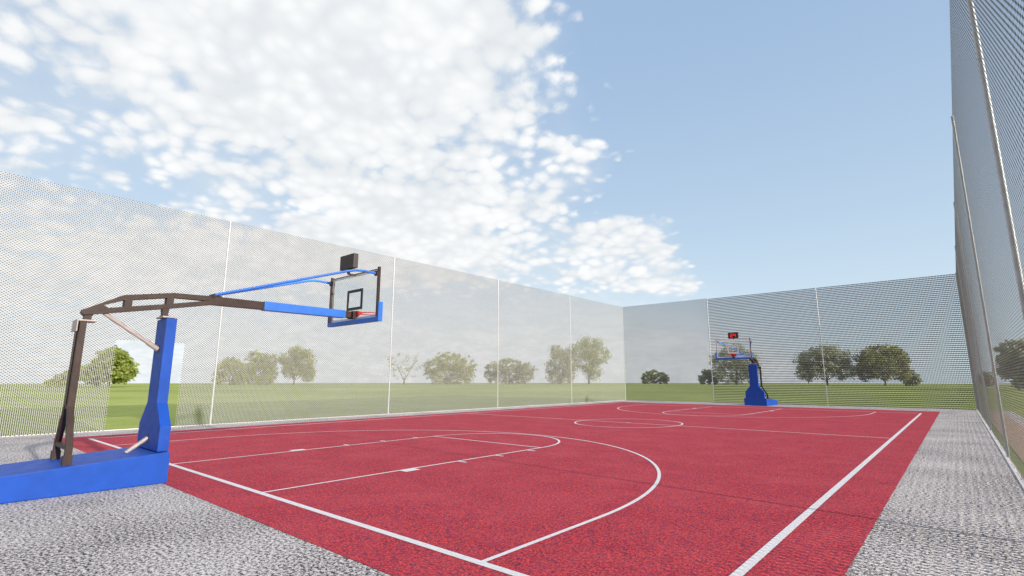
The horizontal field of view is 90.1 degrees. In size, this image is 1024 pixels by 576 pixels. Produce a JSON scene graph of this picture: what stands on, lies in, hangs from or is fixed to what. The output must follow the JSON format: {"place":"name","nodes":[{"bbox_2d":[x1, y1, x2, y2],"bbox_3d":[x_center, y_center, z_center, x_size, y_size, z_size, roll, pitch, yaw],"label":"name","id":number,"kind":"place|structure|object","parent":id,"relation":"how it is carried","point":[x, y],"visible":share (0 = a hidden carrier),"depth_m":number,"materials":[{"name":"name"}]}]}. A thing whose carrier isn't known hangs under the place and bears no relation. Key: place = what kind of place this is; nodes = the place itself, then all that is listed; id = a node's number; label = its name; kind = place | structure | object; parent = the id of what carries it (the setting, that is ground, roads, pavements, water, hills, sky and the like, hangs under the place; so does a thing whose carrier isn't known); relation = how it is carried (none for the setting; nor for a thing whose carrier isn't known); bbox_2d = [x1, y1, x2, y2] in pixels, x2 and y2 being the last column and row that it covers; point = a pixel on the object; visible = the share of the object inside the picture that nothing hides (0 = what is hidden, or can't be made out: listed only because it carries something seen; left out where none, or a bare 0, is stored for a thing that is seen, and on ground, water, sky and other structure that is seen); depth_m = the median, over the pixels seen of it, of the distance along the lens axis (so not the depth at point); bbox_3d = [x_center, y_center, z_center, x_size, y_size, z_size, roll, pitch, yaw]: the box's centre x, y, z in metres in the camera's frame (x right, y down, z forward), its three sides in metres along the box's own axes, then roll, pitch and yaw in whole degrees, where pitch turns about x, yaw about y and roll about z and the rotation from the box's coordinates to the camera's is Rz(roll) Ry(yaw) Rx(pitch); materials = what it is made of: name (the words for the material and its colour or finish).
{"place":"outdoors","nodes":[
{"label":"outdoors","id":0,"kind":"place"},
{"bbox_2d":[0,400,1023,575],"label":"pavement","id":1,"kind":"structure","parent":0,"point":[954,505],"depth_m":5.38,"materials":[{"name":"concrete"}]},
{"bbox_2d":[0,253,382,503],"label":"basketball stand","id":2,"kind":"object","parent":1,"relation":"on","point":[143,460],"visible":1,"depth_m":7.86,"materials":[{"name":"blue metal"}]},
{"bbox_2d":[0,171,625,436],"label":"fence","id":3,"kind":"object","parent":1,"relation":"on","point":[503,326],"visible":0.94,"depth_m":19.82,"materials":[{"name":"silver metal"}]},
{"bbox_2d":[53,402,939,575],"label":"court surface","id":4,"kind":"object","parent":1,"relation":"on","point":[719,499],"visible":1,"depth_m":7.71,"materials":[{"name":"red rubber"}]},
{"bbox_2d":[89,403,921,575],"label":"court markings","id":5,"kind":"object","parent":4,"relation":"on","point":[753,560],"visible":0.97,"depth_m":6.19,"materials":[{"name":"paint"}]},
{"bbox_2d":[2,400,1023,488],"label":"kerb","id":6,"kind":"structure","parent":1,"relation":"on","point":[1016,474],"depth_m":16.24,"materials":[{"name":"white concrete"}]},
{"bbox_2d":[716,332,777,405],"bbox_3d":[14.524,5.050,31.336,2.000,4.270,6.639,-9,-13,40],"label":"basketball stand","id":7,"kind":"object","parent":1,"relation":"on","point":[755,394],"visible":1,"depth_m":31.62,"materials":[{"name":"blue metal"}]},
{"bbox_2d":[622,274,976,409],"bbox_3d":[16.939,4.024,34.624,20.827,7.471,0.054,-9,-13,40],"label":"fence","id":8,"kind":"object","parent":1,"relation":"on","point":[653,377],"visible":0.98,"depth_m":32.44,"materials":[{"name":"silver metal"}]},
{"bbox_2d":[949,0,1023,477],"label":"fence","id":9,"kind":"object","parent":1,"relation":"on","point":[964,291],"visible":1,"depth_m":7.30,"materials":[{"name":"silver metal"}]},
{"bbox_2d":[0,383,1023,473],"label":"grass field","id":10,"kind":"structure","parent":0,"point":[126,405],"depth_m":45.08,"materials":[{"name":"green plant"}]},
{"bbox_2d":[44,365,83,386],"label":"tree","id":11,"kind":"object","parent":10,"relation":"on","point":[54,380],"visible":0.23,"depth_m":121.82,"materials":[{"name":"green plant"}]},
{"bbox_2d":[79,345,139,386],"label":"tree","id":12,"kind":"object","parent":10,"relation":"on","point":[124,370],"visible":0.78,"depth_m":115.96,"materials":[{"name":"green plant"}]},
{"bbox_2d":[211,357,250,384],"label":"tree","id":13,"kind":"object","parent":10,"relation":"on","point":[229,369],"visible":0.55,"depth_m":177.04,"materials":[{"name":"green plant"}]},
{"bbox_2d":[239,349,278,384],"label":"tree","id":14,"kind":"object","parent":10,"relation":"on","point":[270,380],"visible":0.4,"depth_m":184.91,"materials":[{"name":"green plant"}]},
{"bbox_2d":[275,344,317,384],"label":"tree","id":15,"kind":"object","parent":10,"relation":"on","point":[291,370],"visible":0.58,"depth_m":187.34,"materials":[{"name":"green plant"}]},
{"bbox_2d":[384,353,421,383],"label":"tree","id":16,"kind":"object","parent":10,"relation":"on","point":[405,366],"visible":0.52,"depth_m":208.64,"materials":[{"name":"green plant"}]},
{"bbox_2d":[422,352,477,383],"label":"tree","id":17,"kind":"object","parent":10,"relation":"on","point":[451,373],"visible":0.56,"depth_m":213.33,"materials":[{"name":"green plant"}]},
{"bbox_2d":[483,357,537,383],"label":"tree","id":18,"kind":"object","parent":10,"relation":"on","point":[509,369],"visible":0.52,"depth_m":218.94,"materials":[{"name":"green plant"}]},
{"bbox_2d":[544,345,576,383],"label":"tree","id":19,"kind":"object","parent":10,"relation":"on","point":[564,356],"visible":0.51,"depth_m":225.05,"materials":[{"name":"green plant"}]},
{"bbox_2d":[568,336,610,383],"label":"tree","id":20,"kind":"object","parent":10,"relation":"on","point":[592,357],"visible":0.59,"depth_m":228.87,"materials":[{"name":"green plant"}]},
{"bbox_2d":[641,369,669,383],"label":"tree","id":21,"kind":"object","parent":10,"relation":"on","point":[665,380],"visible":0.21,"depth_m":221.70,"materials":[{"name":"green plant"}]},
{"bbox_2d":[698,369,718,383],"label":"tree","id":22,"kind":"object","parent":10,"relation":"on","point":[705,377],"visible":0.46,"depth_m":206.45,"materials":[{"name":"green plant"}]},
{"bbox_2d":[709,341,763,384],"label":"tree","id":23,"kind":"object","parent":10,"relation":"on","point":[731,363],"visible":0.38,"depth_m":198.52,"materials":[{"name":"green plant"}]},
{"bbox_2d":[793,341,858,384],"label":"tree","id":24,"kind":"object","parent":10,"relation":"on","point":[829,363],"visible":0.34,"depth_m":166.82,"materials":[{"name":"green plant"}]},
{"bbox_2d":[853,343,914,384],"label":"tree","id":25,"kind":"object","parent":10,"relation":"on","point":[877,364],"visible":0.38,"depth_m":158.99,"materials":[{"name":"green plant"}]},
{"bbox_2d":[902,369,922,385],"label":"tree","id":26,"kind":"object","parent":10,"relation":"on","point":[918,381],"visible":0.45,"depth_m":159.15,"materials":[{"name":"green plant"}]},
{"bbox_2d":[978,371,993,385],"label":"tree","id":27,"kind":"object","parent":10,"relation":"on","point":[989,378],"visible":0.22,"depth_m":137.45,"materials":[{"name":"green plant"}]},
{"bbox_2d":[986,411,1023,460],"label":"soil strip","id":28,"kind":"object","parent":10,"relation":"on","point":[1014,425],"depth_m":15.26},
{"bbox_2d":[992,338,1023,389],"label":"tree","id":29,"kind":"object","parent":10,"relation":"on","point":[999,358],"visible":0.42,"depth_m":84.33,"materials":[{"name":"green plant"}]},
{"bbox_2d":[0,0,1023,383],"label":"sky","id":30,"kind":"structure","parent":0,"point":[620,153],"materials":[{"name":"blue"}]},
{"bbox_2d":[1004,411,1023,426],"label":"path","id":31,"kind":"structure","parent":0,"point":[1015,416],"depth_m":21.81,"materials":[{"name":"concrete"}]}
]}

